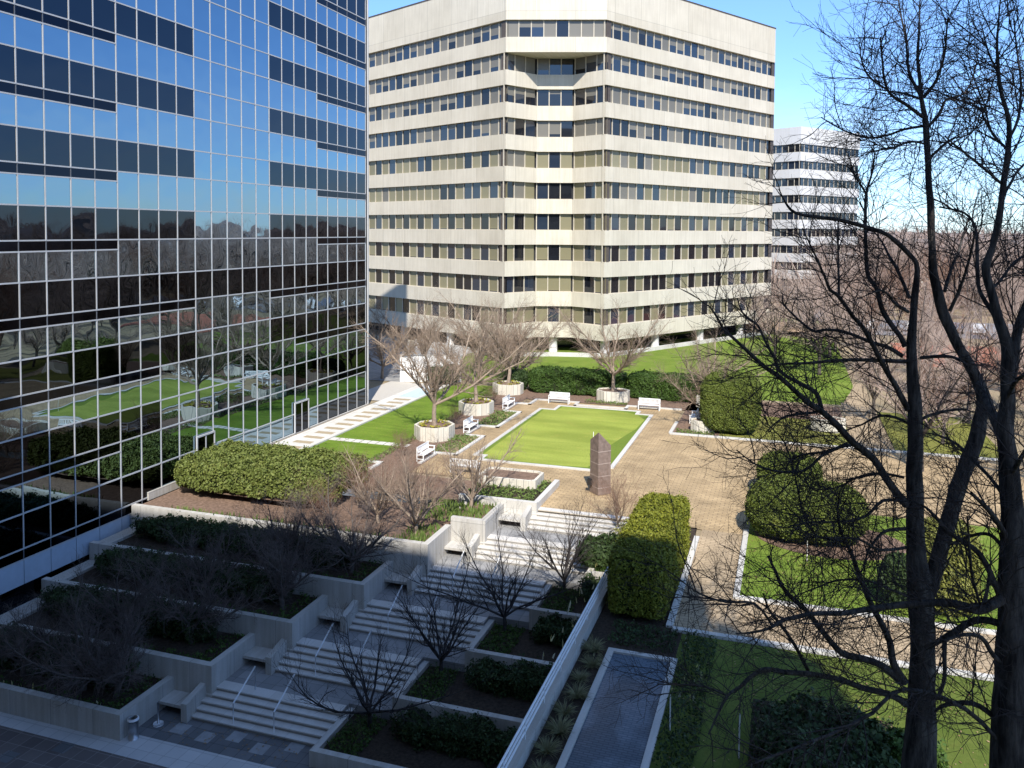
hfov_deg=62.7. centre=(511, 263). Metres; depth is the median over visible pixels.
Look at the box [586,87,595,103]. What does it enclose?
window
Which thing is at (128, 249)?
window
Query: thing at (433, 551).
terrace planter
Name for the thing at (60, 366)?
window
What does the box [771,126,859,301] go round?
white office block
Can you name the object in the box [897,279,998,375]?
woodland tree
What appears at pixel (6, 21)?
window
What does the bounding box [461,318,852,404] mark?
lawn
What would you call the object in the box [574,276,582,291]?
window
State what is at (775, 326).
leaf litter bank
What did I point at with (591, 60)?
window
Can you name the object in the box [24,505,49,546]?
window
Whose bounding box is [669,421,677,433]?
kerb
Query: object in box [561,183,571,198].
window
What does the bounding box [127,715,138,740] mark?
litter bin
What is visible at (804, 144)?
window frame
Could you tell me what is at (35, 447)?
window
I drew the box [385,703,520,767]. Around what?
evergreen shrub
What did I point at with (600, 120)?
window
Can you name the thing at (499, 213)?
window
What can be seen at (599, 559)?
evergreen shrub
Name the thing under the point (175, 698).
stone bench
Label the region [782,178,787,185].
window
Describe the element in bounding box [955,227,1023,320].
woodland tree
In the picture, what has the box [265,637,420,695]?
stair flight
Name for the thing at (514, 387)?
garden planter
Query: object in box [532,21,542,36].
window
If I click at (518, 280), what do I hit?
window
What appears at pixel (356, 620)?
stair flight
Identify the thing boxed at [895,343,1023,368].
clay court
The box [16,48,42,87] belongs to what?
window
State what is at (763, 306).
woodland tree
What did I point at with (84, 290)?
window
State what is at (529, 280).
window
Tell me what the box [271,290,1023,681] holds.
ground
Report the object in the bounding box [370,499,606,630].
bare tree
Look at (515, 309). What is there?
window
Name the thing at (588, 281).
window
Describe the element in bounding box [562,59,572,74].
window
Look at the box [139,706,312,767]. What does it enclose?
slate paving
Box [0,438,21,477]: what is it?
window
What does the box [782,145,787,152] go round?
window
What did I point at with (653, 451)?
plaza paving
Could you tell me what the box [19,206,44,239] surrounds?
window
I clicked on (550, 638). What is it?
pale flowers
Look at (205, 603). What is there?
terrace tree
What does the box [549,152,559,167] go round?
window
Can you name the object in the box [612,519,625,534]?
hedge foot cover
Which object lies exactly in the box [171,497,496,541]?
bulb leaves
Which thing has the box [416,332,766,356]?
wall
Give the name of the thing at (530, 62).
window
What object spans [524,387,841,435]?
back bed
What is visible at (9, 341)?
window
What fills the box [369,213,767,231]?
window frame
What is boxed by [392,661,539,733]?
terrace planter
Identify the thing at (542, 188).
window
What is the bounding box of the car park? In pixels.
[802,306,1012,339]
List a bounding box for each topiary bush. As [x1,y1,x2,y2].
[427,364,442,382]
[439,365,459,383]
[698,368,763,434]
[743,473,872,545]
[755,448,824,480]
[874,551,906,602]
[924,516,986,617]
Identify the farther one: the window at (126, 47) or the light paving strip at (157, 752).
the window at (126, 47)
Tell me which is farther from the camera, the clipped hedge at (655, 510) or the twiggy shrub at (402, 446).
the twiggy shrub at (402, 446)
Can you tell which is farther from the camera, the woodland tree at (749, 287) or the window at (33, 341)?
the woodland tree at (749, 287)
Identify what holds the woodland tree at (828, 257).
on the ground at (881, 400)
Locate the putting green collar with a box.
[481,406,647,468]
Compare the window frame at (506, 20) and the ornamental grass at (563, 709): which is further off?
the window frame at (506, 20)
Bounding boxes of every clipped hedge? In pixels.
[171,436,368,503]
[527,365,629,396]
[603,488,691,620]
[625,368,703,401]
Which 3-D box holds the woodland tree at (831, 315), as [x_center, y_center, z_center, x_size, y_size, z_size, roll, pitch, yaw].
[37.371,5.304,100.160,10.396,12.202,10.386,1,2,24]
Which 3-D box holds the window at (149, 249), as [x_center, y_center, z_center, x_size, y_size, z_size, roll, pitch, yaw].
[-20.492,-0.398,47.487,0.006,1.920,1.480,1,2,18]
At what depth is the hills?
1491.80 m
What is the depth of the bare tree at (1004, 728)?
12.88 m
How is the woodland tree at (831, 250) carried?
on the ground at (881, 400)
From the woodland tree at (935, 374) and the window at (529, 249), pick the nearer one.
the woodland tree at (935, 374)
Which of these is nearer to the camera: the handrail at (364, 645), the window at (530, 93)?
the handrail at (364, 645)
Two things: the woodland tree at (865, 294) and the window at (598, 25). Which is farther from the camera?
the woodland tree at (865, 294)
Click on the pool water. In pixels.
(600, 743)
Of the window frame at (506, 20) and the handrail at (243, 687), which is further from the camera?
the window frame at (506, 20)
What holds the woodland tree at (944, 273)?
on the ground at (881, 400)
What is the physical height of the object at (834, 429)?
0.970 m
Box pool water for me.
[565,653,668,767]
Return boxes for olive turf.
[719,412,997,457]
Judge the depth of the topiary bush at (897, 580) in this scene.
33.46 m
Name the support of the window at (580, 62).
in the concrete office tower
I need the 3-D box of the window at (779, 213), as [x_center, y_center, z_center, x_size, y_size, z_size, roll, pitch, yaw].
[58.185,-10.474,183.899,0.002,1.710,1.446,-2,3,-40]
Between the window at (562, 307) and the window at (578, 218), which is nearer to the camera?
the window at (578, 218)
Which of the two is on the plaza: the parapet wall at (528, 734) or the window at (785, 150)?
the parapet wall at (528, 734)
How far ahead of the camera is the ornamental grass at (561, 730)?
25.12 m
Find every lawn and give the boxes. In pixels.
[309,384,526,459]
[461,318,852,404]
[650,634,993,767]
[740,515,999,629]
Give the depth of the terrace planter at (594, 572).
39.20 m
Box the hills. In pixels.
[856,232,1022,248]
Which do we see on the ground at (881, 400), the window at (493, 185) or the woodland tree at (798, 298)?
the woodland tree at (798, 298)
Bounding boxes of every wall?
[400,354,461,381]
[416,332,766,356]
[497,567,607,767]
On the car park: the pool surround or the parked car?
the parked car
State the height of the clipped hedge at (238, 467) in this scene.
2.284 m
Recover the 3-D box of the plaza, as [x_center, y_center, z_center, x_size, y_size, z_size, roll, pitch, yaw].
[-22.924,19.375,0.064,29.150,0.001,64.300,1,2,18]
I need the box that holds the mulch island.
[754,530,905,560]
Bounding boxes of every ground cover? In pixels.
[0,555,382,708]
[325,566,605,756]
[367,392,712,500]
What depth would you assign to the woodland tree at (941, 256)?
193.72 m
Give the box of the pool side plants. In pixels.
[607,618,892,767]
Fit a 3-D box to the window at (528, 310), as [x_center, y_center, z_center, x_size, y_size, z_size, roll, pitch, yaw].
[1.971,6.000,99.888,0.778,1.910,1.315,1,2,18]
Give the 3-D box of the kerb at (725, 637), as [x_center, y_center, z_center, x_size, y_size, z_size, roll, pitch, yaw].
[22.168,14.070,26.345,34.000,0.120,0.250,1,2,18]
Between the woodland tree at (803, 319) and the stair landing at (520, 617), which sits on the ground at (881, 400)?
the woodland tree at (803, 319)
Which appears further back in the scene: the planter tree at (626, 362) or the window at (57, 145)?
the planter tree at (626, 362)
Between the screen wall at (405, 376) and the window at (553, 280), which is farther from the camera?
the window at (553, 280)
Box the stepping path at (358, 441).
[329,437,408,445]
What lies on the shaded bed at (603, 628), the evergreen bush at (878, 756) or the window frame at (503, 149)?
the evergreen bush at (878, 756)
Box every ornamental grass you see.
[528,757,552,767]
[530,735,563,757]
[542,712,576,739]
[551,699,576,717]
[563,682,590,700]
[569,669,589,682]
[577,653,604,671]
[580,635,604,656]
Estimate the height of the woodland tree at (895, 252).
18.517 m
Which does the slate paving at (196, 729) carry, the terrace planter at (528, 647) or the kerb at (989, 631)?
the terrace planter at (528, 647)
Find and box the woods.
[771,226,1023,308]
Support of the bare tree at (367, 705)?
in the terrace planter at (384, 749)
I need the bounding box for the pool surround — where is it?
[556,647,677,767]
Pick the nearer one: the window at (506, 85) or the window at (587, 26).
the window at (587, 26)
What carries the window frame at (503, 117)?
in the concrete office tower
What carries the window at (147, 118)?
in the glass office block at (184, 226)
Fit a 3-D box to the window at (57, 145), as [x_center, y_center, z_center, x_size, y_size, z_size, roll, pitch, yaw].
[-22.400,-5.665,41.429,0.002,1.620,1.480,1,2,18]
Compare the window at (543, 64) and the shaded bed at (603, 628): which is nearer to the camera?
the shaded bed at (603, 628)
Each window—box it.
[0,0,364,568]
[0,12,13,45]
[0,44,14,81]
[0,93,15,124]
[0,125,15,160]
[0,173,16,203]
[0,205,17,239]
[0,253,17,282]
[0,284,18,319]
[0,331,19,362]
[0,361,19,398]
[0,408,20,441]
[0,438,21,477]
[0,515,22,556]
[15,0,41,10]
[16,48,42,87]
[17,96,43,128]
[17,127,43,163]
[18,175,44,204]
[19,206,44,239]
[20,252,45,281]
[20,282,46,316]
[21,327,46,358]
[21,357,47,394]
[23,431,48,470]
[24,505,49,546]
[43,0,67,18]
[44,55,68,92]
[45,131,69,165]
[46,207,70,239]
[48,280,71,314]
[49,352,72,388]
[50,424,73,462]
[70,61,92,96]
[71,134,93,168]
[72,207,94,238]
[73,279,95,311]
[74,348,96,382]
[116,35,136,74]
[117,104,137,141]
[118,172,137,207]
[119,240,138,275]
[138,108,156,144]
[139,174,157,208]
[140,240,158,273]
[490,182,497,197]
[490,213,497,228]
[490,245,496,260]
[498,276,506,292]
[498,308,506,323]
[499,85,507,102]
[499,117,507,133]
[499,149,507,165]
[499,181,506,197]
[499,213,506,228]
[499,245,506,260]
[503,308,512,323]
[504,117,513,134]
[504,149,513,165]
[507,21,517,36]
[507,181,513,197]
[507,213,512,228]
[507,245,512,260]
[507,276,512,292]
[508,54,513,70]
[508,86,513,102]
[514,245,523,260]
[514,276,522,291]
[514,307,522,322]
[515,55,524,71]
[515,87,524,103]
[515,119,523,135]
[515,150,523,166]
[515,182,523,197]
[515,213,523,229]
[519,21,530,36]
[524,275,533,291]
[524,306,532,321]
[525,151,533,167]
[525,182,533,198]
[525,214,533,229]
[525,245,533,260]
[526,57,534,73]
[526,89,534,105]
[526,120,534,136]
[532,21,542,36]
[536,275,546,290]
[536,306,546,321]
[537,152,547,167]
[537,183,547,198]
[537,214,547,229]
[537,245,547,259]
[538,59,548,74]
[538,90,548,105]
[538,121,548,136]
[544,21,555,36]
[548,245,558,259]
[548,275,558,290]
[548,306,558,321]
[549,121,559,136]
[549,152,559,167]
[549,183,559,198]
[549,214,559,229]
[550,59,560,74]
[550,90,560,105]
[557,21,567,36]
[560,214,570,229]
[560,245,570,260]
[560,276,570,290]
[560,306,570,321]
[561,90,571,105]
[561,121,571,136]
[561,152,571,167]
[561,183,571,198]
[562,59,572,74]
[569,21,580,36]
[573,307,582,322]
[574,214,583,229]
[574,245,583,260]
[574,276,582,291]
[575,89,584,105]
[575,120,584,136]
[575,151,583,167]
[575,183,583,198]
[576,57,584,73]
[582,21,592,36]
[584,276,593,292]
[584,307,593,323]
[585,182,594,198]
[585,214,594,229]
[585,245,593,260]
[586,55,595,72]
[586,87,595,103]
[586,119,595,135]
[586,151,594,166]
[594,21,605,36]
[595,277,605,293]
[595,308,605,324]
[596,150,606,166]
[596,182,606,197]
[596,214,601,229]
[596,245,605,261]
[597,53,607,70]
[597,85,607,102]
[597,118,602,134]
[774,245,779,252]
[775,195,780,202]
[775,212,780,219]
[776,145,781,152]
[776,162,781,169]
[781,212,786,219]
[781,245,785,252]
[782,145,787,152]
[782,162,787,169]
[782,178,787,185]
[787,245,792,252]
[788,161,793,168]
[788,178,793,185]
[788,195,793,202]
[788,212,792,219]
[789,144,794,151]
[794,195,799,202]
[795,144,800,151]
[795,161,800,168]
[795,178,800,185]
[797,144,858,283]
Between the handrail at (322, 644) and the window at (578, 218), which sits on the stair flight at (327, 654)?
the handrail at (322, 644)
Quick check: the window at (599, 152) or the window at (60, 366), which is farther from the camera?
the window at (599, 152)
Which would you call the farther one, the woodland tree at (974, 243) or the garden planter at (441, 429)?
the woodland tree at (974, 243)
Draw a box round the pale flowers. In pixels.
[3,547,701,704]
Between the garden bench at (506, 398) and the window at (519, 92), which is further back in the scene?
the window at (519, 92)
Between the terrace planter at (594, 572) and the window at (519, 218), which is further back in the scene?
the window at (519, 218)
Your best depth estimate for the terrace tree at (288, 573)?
38.03 m
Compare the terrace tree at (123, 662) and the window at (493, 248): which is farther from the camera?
the window at (493, 248)
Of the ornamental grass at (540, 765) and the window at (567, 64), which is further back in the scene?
the window at (567, 64)
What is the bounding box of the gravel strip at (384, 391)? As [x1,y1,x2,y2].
[369,381,421,400]
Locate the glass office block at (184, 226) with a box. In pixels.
[0,0,368,616]
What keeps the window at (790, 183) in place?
in the white office block at (794, 166)
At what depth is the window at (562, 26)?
95.84 m
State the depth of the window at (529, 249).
99.64 m
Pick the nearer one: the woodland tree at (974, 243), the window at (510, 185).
the window at (510, 185)
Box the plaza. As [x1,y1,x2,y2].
[0,725,167,767]
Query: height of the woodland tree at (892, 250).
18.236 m
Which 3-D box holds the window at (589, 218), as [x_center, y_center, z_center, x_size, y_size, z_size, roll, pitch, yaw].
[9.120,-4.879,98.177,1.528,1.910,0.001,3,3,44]
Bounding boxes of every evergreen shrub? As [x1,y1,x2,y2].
[0,621,140,692]
[38,580,220,644]
[94,542,294,604]
[130,512,359,567]
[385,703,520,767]
[461,653,556,701]
[529,610,583,648]
[574,529,618,570]
[577,570,604,603]
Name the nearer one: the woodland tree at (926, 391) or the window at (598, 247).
the woodland tree at (926, 391)
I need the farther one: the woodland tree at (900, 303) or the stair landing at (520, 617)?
the woodland tree at (900, 303)
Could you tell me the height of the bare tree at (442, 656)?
5.512 m
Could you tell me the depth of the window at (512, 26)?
96.01 m
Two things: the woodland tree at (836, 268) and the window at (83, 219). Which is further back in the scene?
the woodland tree at (836, 268)
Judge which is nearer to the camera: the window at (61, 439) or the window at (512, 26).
the window at (61, 439)
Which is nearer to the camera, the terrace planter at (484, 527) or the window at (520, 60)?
the terrace planter at (484, 527)
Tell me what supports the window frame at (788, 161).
in the white office block at (794, 166)
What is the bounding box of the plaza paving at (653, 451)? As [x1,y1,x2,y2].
[412,399,1023,533]
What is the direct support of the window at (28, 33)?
in the glass office block at (184, 226)
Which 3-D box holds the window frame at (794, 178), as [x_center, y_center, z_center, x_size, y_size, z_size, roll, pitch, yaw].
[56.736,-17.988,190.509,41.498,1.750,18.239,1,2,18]
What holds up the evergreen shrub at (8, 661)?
in the terrace planter at (110, 722)
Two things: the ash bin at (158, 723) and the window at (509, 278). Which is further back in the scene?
the window at (509, 278)
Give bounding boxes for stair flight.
[181,680,346,746]
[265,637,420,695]
[340,599,487,649]
[407,565,545,610]
[467,534,588,574]
[520,505,628,536]
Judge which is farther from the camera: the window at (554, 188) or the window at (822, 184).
the window at (822, 184)
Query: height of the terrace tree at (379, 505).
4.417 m
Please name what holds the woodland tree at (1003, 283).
on the ground at (881, 400)
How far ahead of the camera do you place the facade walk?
65.86 m
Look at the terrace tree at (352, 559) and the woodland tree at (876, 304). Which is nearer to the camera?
the terrace tree at (352, 559)
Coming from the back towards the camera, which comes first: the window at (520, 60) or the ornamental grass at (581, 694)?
the window at (520, 60)
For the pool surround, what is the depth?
26.15 m
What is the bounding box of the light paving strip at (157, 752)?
[0,712,274,767]
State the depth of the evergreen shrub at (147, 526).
43.24 m
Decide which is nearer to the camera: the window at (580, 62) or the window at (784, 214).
the window at (580, 62)
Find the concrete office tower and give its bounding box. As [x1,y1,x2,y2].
[369,0,775,352]
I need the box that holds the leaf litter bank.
[743,321,831,333]
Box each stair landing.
[226,660,392,719]
[304,619,464,671]
[373,583,528,628]
[436,550,585,590]
[491,521,583,544]
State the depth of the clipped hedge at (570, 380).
77.00 m
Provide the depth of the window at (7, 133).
38.80 m
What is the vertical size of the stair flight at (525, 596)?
1.050 m
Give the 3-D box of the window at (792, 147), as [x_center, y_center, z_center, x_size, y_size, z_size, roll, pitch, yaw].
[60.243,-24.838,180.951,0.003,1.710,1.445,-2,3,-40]
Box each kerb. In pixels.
[308,384,448,447]
[366,460,383,469]
[418,398,537,463]
[538,399,681,410]
[666,536,699,627]
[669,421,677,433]
[670,432,997,460]
[672,626,993,680]
[733,529,748,594]
[733,594,995,634]
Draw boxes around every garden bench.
[416,441,434,461]
[450,458,479,473]
[463,416,478,432]
[502,394,514,408]
[548,392,569,404]
[638,398,660,410]
[689,408,698,423]
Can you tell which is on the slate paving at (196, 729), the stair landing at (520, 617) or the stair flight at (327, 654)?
the stair landing at (520, 617)
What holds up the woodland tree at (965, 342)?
on the ground at (881, 400)
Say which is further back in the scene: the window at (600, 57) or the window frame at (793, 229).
the window frame at (793, 229)
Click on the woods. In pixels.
(959, 299)
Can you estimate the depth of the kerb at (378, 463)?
53.84 m
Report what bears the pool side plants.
on the lawn at (953, 743)
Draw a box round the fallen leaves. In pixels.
[161,397,997,767]
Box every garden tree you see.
[369,291,460,353]
[369,301,429,378]
[437,292,577,371]
[438,288,559,377]
[491,311,577,370]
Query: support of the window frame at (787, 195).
in the white office block at (794, 166)
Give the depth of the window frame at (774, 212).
184.25 m
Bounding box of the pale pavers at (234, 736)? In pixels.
[169,722,305,754]
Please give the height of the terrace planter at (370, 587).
3.300 m
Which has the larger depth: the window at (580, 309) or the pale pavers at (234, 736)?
the window at (580, 309)
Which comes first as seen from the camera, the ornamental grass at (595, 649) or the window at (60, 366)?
the ornamental grass at (595, 649)
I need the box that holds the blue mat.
[400,388,427,397]
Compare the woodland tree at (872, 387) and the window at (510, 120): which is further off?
the window at (510, 120)
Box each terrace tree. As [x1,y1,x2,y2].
[0,561,158,697]
[0,586,122,675]
[31,585,176,710]
[55,538,185,640]
[101,537,291,643]
[117,508,279,602]
[225,488,339,609]
[242,480,347,563]
[285,465,417,579]
[333,434,421,522]
[348,440,491,533]
[426,416,527,507]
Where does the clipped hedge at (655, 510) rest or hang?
on the shaded bed at (603, 628)
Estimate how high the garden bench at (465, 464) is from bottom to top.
0.930 m
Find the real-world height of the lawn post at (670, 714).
1.100 m
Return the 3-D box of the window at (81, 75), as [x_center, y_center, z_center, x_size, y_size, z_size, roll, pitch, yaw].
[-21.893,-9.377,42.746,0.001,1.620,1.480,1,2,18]
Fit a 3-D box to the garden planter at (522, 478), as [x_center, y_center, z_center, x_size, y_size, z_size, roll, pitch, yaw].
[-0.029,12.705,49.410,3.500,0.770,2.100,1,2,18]
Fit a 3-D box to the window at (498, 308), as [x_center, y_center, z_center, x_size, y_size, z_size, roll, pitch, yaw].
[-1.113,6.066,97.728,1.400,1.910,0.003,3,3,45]
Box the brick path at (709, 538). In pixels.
[674,383,995,674]
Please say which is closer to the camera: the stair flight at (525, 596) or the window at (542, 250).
the stair flight at (525, 596)
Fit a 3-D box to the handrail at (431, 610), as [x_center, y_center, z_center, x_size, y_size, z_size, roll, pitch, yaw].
[-3.514,15.601,37.353,0.064,1.648,1.474,1,2,18]
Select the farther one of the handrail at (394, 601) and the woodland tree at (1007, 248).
the woodland tree at (1007, 248)
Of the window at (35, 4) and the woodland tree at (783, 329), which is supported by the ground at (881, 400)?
the woodland tree at (783, 329)
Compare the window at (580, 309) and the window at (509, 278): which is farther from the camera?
the window at (580, 309)
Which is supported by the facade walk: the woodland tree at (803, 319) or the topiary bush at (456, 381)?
the topiary bush at (456, 381)
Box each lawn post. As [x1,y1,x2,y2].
[669,694,670,730]
[738,714,739,757]
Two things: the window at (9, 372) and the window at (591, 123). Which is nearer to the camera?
the window at (9, 372)
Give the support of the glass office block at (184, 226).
on the ground at (881, 400)
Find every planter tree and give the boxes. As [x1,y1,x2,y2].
[340,287,554,425]
[408,300,576,402]
[433,282,546,383]
[549,296,674,390]
[651,348,784,407]
[661,321,777,382]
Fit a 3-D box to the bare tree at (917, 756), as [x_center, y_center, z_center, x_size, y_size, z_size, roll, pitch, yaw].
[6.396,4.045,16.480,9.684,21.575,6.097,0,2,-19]
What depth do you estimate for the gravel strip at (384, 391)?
79.14 m
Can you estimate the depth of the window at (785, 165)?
182.37 m
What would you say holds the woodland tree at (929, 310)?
on the ground at (881, 400)
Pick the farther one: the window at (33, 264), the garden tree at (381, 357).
the garden tree at (381, 357)
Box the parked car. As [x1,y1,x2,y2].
[973,324,986,333]
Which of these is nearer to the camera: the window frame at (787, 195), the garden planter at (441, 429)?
the garden planter at (441, 429)
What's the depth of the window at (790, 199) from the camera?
181.43 m
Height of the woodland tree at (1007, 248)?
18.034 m
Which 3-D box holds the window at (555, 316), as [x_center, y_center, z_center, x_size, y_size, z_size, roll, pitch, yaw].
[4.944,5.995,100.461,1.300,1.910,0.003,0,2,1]
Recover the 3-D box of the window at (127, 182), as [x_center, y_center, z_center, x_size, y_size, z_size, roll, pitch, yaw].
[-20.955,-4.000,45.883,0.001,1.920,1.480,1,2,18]
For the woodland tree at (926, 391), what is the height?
11.398 m
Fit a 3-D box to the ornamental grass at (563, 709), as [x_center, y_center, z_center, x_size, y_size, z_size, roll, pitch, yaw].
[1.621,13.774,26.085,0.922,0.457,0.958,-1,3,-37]
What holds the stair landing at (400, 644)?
attached to the terrace planter at (269, 631)
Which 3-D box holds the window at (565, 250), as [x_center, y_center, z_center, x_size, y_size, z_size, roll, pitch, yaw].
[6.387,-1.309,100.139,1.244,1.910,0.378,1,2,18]
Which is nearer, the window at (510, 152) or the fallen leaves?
the fallen leaves
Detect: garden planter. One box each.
[414,419,454,442]
[459,397,493,415]
[479,467,543,488]
[493,380,523,395]
[597,387,629,402]
[691,417,713,432]
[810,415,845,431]
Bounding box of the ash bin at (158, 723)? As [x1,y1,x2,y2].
[153,701,163,726]
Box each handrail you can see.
[233,666,255,723]
[273,674,294,732]
[315,623,333,675]
[354,630,371,679]
[388,585,402,621]
[426,592,439,636]
[452,551,463,594]
[489,555,499,600]
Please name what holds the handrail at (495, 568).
on the stair flight at (525, 596)
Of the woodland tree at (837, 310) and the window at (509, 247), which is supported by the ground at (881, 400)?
the woodland tree at (837, 310)
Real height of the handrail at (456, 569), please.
1.648 m
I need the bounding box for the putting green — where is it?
[484,407,643,466]
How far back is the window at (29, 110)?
39.88 m
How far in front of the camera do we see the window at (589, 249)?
98.35 m
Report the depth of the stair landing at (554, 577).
40.87 m
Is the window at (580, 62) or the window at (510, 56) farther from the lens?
the window at (580, 62)
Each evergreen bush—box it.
[501,367,527,388]
[748,686,900,767]
[883,722,948,767]
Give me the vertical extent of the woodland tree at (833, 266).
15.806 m
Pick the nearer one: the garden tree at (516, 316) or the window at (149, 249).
the window at (149, 249)
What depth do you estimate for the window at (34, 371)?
40.39 m
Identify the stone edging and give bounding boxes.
[473,405,652,470]
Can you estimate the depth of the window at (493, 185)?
98.22 m
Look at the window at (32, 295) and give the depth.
40.26 m
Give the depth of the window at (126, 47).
45.61 m
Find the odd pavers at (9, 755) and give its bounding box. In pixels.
[0,741,75,762]
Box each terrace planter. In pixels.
[0,598,254,697]
[0,663,173,740]
[41,560,327,652]
[89,526,392,612]
[131,487,462,576]
[309,707,504,767]
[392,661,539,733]
[451,503,503,544]
[459,479,559,515]
[465,619,564,672]
[529,583,591,629]
[586,567,607,581]
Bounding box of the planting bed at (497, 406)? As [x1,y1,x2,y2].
[211,393,532,501]
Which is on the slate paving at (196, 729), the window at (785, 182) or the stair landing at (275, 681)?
the stair landing at (275, 681)
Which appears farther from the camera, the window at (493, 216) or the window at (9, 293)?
the window at (493, 216)
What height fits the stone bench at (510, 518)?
0.460 m
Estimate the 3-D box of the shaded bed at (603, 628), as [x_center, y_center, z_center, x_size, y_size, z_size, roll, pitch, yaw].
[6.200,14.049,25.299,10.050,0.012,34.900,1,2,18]
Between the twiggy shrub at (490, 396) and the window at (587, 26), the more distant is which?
the window at (587, 26)
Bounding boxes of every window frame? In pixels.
[369,20,767,74]
[369,52,766,100]
[369,85,766,126]
[369,117,766,152]
[369,149,765,178]
[369,181,767,205]
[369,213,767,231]
[369,242,764,261]
[369,268,763,293]
[369,295,763,325]
[774,212,853,220]
[774,229,845,236]
[774,245,850,253]
[775,144,854,156]
[775,161,854,172]
[775,178,854,187]
[781,195,853,204]
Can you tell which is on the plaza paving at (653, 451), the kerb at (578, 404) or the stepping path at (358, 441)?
the kerb at (578, 404)
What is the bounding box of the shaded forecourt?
[369,338,462,381]
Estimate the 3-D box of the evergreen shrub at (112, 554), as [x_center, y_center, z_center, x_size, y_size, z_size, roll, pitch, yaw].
[-15.608,14.726,40.522,11.584,1.732,2.225,1,2,18]
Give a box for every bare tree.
[370,499,606,630]
[583,0,1023,767]
[596,0,1023,767]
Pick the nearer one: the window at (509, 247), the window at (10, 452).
the window at (10, 452)
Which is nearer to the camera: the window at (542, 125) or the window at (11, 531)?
the window at (11, 531)
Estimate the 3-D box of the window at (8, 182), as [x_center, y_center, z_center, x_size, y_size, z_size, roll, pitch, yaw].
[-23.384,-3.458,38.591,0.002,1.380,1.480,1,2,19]
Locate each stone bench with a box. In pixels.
[159,690,189,708]
[243,646,271,662]
[318,607,344,622]
[384,572,408,586]
[444,541,468,554]
[498,512,521,524]
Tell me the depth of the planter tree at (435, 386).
60.35 m
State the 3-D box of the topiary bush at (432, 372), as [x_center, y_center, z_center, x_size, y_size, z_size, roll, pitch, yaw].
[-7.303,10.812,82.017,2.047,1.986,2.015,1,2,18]
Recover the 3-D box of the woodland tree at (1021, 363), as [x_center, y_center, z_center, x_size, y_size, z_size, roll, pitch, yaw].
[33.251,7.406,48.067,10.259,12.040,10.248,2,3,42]
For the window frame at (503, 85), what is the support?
in the concrete office tower
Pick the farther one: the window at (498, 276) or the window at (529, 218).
the window at (529, 218)
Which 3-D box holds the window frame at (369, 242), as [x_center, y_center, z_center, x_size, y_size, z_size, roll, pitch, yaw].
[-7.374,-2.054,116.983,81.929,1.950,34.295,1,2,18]
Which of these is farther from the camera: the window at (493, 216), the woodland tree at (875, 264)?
the woodland tree at (875, 264)
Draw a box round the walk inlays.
[288,398,410,448]
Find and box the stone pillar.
[587,432,610,495]
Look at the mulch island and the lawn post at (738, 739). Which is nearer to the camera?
the lawn post at (738, 739)
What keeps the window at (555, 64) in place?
in the concrete office tower
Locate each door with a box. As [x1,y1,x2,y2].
[196,431,214,450]
[294,398,308,432]
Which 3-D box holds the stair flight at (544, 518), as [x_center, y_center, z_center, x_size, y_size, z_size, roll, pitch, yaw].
[3.740,13.576,44.109,6.282,1.050,2.000,1,2,18]
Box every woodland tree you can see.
[724,270,813,354]
[744,275,763,304]
[750,280,796,340]
[771,253,824,320]
[774,279,826,322]
[778,263,882,373]
[786,230,868,276]
[787,266,837,325]
[787,268,865,356]
[789,251,864,305]
[791,234,877,296]
[798,270,857,312]
[813,228,863,276]
[815,279,864,351]
[818,253,861,289]
[823,270,907,371]
[835,299,998,471]
[840,264,900,339]
[842,306,931,421]
[846,274,893,325]
[858,219,925,313]
[860,234,904,298]
[864,263,973,368]
[868,222,938,304]
[880,250,924,315]
[890,255,971,368]
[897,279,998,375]
[904,336,963,426]
[908,224,989,292]
[917,328,999,443]
[918,283,1023,423]
[919,242,968,279]
[938,221,1018,262]
[942,223,1022,309]
[946,264,1023,396]
[950,225,1023,318]
[952,300,1023,403]
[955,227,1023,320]
[969,306,1023,383]
[971,247,1022,298]
[979,264,1023,324]
[988,226,1022,304]
[991,265,1022,325]
[994,326,1023,423]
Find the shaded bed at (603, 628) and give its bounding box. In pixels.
[523,527,892,767]
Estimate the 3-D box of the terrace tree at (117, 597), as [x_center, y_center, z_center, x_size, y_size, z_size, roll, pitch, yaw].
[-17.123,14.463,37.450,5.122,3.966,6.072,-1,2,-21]
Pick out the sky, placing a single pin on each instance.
(790, 96)
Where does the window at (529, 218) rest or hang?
in the concrete office tower
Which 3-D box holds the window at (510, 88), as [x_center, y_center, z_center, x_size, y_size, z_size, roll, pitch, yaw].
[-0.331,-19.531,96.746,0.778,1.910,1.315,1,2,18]
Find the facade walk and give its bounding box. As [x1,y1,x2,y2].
[275,383,447,448]
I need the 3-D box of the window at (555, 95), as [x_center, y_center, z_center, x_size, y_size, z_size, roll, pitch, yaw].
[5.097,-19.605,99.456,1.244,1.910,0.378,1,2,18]
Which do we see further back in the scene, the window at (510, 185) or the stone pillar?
the window at (510, 185)
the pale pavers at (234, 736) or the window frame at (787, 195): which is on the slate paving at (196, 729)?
the pale pavers at (234, 736)
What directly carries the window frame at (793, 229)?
in the white office block at (794, 166)
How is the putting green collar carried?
on the plaza paving at (653, 451)
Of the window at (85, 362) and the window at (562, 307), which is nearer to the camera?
the window at (85, 362)
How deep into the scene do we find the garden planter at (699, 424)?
62.91 m
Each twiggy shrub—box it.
[284,464,342,524]
[330,434,405,504]
[388,425,423,453]
[391,434,451,500]
[440,400,467,423]
[481,383,502,400]
[583,461,665,526]
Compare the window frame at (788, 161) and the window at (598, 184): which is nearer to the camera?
the window at (598, 184)

